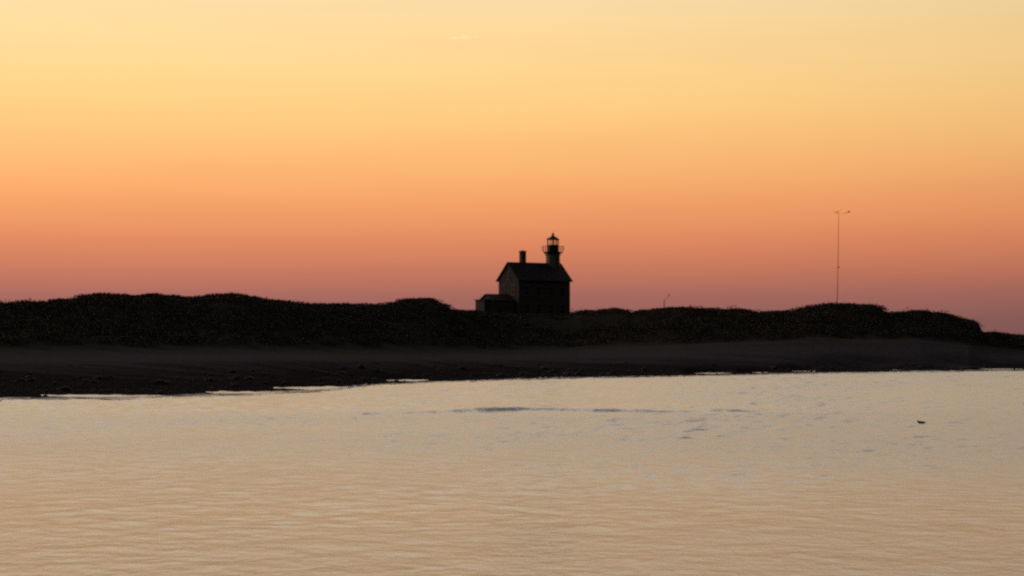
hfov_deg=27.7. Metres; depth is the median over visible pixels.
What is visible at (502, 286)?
window
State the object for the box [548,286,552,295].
window
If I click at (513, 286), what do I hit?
window
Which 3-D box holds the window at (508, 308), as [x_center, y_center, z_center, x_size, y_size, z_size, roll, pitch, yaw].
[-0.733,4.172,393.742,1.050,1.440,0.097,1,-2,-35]
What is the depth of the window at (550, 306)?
398.03 m
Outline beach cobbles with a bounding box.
[0,360,1023,397]
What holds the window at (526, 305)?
in the lighthouse
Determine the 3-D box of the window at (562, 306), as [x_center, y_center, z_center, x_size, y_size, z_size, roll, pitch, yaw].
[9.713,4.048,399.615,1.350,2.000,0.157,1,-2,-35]
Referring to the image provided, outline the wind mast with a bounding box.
[834,209,849,302]
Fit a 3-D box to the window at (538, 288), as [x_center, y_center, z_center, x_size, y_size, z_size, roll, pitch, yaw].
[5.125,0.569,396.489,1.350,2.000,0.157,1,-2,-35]
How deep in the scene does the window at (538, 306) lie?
396.38 m
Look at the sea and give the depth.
59.72 m
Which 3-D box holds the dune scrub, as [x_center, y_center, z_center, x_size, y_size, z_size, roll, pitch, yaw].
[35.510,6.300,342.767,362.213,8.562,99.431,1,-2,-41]
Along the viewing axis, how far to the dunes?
282.75 m
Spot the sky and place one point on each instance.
(704, 153)
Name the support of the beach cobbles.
on the beach
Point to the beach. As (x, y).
(858, 356)
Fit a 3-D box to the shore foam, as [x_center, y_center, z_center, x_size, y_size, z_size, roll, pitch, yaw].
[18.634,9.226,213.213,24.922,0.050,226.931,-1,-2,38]
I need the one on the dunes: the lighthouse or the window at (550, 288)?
the lighthouse
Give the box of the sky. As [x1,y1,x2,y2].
[0,0,1023,334]
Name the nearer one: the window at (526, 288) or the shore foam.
the shore foam
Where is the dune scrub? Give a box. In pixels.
[0,292,1023,349]
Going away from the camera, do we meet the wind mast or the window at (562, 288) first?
the wind mast
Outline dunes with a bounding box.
[0,294,1023,352]
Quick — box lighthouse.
[475,233,572,315]
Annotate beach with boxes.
[0,342,1023,399]
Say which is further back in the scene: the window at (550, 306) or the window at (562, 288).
the window at (562, 288)
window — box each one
[501,285,504,293]
[506,306,510,312]
[511,285,515,295]
[524,285,529,295]
[524,303,529,313]
[536,286,541,295]
[536,304,541,313]
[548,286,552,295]
[548,304,553,313]
[559,286,565,296]
[559,304,565,313]
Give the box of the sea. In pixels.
[0,369,1023,575]
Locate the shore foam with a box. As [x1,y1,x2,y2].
[0,370,1021,400]

